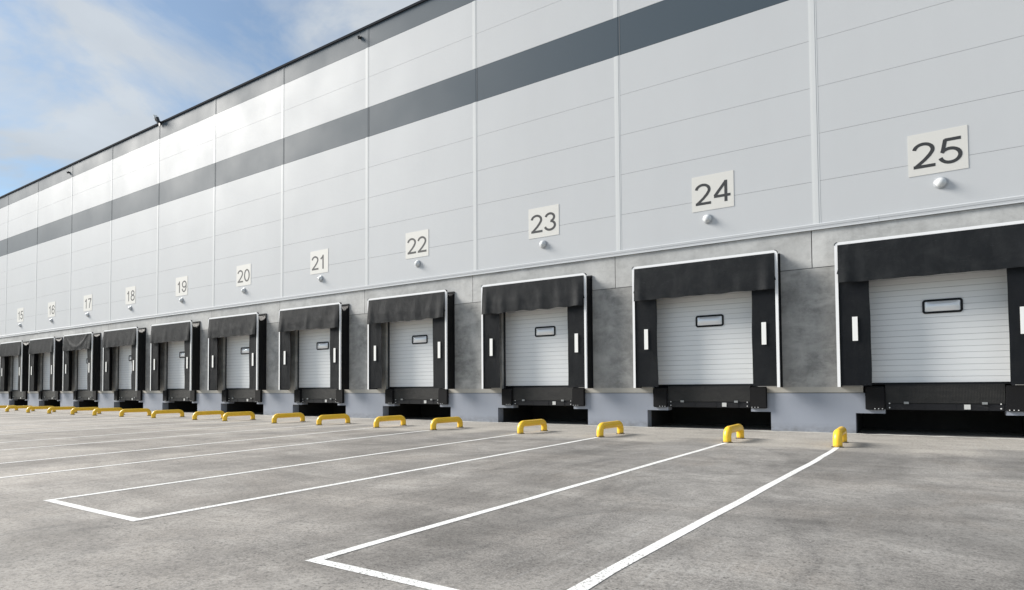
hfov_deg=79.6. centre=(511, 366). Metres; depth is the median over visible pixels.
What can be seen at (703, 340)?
dock door
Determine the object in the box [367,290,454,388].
dock shelter
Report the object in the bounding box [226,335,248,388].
dock door
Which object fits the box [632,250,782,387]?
dock shelter
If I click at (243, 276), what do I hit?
number sign
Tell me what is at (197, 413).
wheel guide
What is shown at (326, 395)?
dock leveller
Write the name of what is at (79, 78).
sky
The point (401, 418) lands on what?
wheel guide
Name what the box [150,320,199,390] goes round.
dock shelter
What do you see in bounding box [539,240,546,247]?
wall lamp
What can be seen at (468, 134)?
warehouse
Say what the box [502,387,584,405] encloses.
dock leveller
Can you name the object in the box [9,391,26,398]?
dock leveller
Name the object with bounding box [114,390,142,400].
dock leveller
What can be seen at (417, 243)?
number sign
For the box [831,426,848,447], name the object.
wheel guide
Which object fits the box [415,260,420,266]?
wall lamp
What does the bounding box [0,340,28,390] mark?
dock shelter
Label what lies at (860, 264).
dock shelter
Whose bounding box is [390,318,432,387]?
dock door
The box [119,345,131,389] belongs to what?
dock door
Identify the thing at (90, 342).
dock shelter
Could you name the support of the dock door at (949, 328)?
in the warehouse
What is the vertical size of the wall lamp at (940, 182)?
0.300 m
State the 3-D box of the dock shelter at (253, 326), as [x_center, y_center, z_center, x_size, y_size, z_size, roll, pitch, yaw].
[-14.418,-0.743,32.041,4.376,3.898,0.651,-2,-2,33]
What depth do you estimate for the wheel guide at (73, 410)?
33.95 m
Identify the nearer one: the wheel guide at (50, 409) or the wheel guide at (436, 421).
the wheel guide at (436, 421)
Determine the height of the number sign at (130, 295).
1.100 m
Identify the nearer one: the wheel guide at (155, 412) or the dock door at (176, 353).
the wheel guide at (155, 412)
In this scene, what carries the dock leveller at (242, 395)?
attached to the warehouse
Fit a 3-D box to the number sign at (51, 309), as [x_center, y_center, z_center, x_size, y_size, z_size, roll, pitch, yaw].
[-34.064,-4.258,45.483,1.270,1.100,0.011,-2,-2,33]
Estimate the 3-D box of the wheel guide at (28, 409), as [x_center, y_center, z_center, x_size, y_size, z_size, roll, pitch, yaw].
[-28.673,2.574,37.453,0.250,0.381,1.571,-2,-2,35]
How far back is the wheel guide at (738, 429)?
14.57 m
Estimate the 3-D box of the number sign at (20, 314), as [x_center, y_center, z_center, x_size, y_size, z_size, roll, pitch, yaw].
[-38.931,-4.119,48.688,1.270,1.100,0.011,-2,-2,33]
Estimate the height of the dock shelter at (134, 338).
3.898 m
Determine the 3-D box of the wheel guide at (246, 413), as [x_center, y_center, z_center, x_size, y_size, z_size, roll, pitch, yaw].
[-11.646,2.094,26.247,0.250,0.366,1.544,-2,-2,34]
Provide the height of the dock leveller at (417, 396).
0.670 m
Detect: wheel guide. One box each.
[0,405,18,410]
[5,405,34,411]
[26,406,55,412]
[47,406,76,413]
[70,407,101,414]
[92,408,124,415]
[119,408,150,416]
[151,409,184,417]
[192,410,224,419]
[222,411,255,420]
[272,413,305,422]
[316,414,349,424]
[373,415,405,427]
[430,417,463,429]
[516,419,547,433]
[596,421,624,436]
[722,424,745,442]
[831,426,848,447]
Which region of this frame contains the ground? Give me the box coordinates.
[0,408,1023,589]
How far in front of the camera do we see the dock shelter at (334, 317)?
27.89 m
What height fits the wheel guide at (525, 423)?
0.369 m
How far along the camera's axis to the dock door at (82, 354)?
42.78 m
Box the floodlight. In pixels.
[153,115,160,125]
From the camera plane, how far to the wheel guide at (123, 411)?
31.02 m
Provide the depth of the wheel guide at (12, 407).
39.09 m
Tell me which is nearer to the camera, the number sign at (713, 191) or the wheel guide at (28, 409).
the number sign at (713, 191)
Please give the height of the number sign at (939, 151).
1.100 m
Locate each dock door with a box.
[13,355,17,390]
[43,352,49,389]
[78,349,87,389]
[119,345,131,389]
[167,341,184,389]
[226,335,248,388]
[299,328,329,388]
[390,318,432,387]
[505,307,567,386]
[656,291,752,385]
[869,269,1010,384]
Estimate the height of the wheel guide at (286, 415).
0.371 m
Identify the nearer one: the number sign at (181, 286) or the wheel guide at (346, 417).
the wheel guide at (346, 417)
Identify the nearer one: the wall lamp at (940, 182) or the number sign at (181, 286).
the wall lamp at (940, 182)
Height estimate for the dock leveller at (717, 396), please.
0.670 m
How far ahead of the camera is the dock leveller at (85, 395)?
42.06 m
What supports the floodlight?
attached to the warehouse
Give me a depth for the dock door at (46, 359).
46.09 m
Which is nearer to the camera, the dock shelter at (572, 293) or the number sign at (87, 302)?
the dock shelter at (572, 293)
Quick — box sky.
[0,0,419,195]
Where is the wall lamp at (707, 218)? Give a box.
[703,214,712,223]
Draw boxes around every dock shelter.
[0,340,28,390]
[28,337,62,390]
[63,332,100,390]
[102,327,145,390]
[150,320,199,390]
[208,312,266,389]
[278,302,348,389]
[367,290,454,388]
[481,273,593,388]
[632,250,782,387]
[834,220,1023,386]
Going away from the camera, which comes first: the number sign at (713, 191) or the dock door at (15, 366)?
the number sign at (713, 191)
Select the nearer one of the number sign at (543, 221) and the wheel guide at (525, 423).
the wheel guide at (525, 423)
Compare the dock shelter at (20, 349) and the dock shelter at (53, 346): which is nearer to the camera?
the dock shelter at (53, 346)
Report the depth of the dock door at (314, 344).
29.30 m
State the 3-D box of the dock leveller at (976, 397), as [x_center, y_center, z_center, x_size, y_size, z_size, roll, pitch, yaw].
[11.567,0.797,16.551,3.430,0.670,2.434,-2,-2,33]
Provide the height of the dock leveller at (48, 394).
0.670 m
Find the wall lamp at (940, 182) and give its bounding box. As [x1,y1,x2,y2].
[934,177,947,188]
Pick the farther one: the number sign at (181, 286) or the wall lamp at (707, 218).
the number sign at (181, 286)
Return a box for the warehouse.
[0,0,1023,439]
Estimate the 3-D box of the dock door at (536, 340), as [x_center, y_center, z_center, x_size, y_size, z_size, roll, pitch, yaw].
[1.041,-0.911,22.422,3.180,3.276,0.123,-2,-2,33]
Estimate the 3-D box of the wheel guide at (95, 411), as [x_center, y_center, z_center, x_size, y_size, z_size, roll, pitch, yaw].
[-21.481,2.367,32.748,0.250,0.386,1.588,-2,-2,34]
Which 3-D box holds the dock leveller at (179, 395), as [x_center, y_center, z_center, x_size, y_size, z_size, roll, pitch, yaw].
[-18.555,1.659,36.393,3.430,0.670,2.434,-2,-2,33]
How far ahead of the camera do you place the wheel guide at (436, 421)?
19.87 m
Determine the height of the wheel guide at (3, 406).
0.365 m
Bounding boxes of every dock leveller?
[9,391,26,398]
[38,390,59,399]
[73,390,97,399]
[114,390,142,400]
[163,389,195,400]
[222,389,261,401]
[294,388,343,402]
[385,388,448,403]
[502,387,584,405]
[653,386,766,407]
[865,384,1023,411]
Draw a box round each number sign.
[17,308,23,321]
[48,302,54,316]
[83,294,91,311]
[125,286,135,304]
[176,276,187,296]
[236,264,250,286]
[310,249,327,274]
[406,229,428,258]
[528,204,558,238]
[692,170,733,212]
[907,125,968,176]
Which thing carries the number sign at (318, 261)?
attached to the warehouse
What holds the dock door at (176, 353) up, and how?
in the warehouse
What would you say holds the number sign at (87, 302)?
attached to the warehouse
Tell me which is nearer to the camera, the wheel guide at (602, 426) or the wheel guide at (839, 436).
the wheel guide at (839, 436)

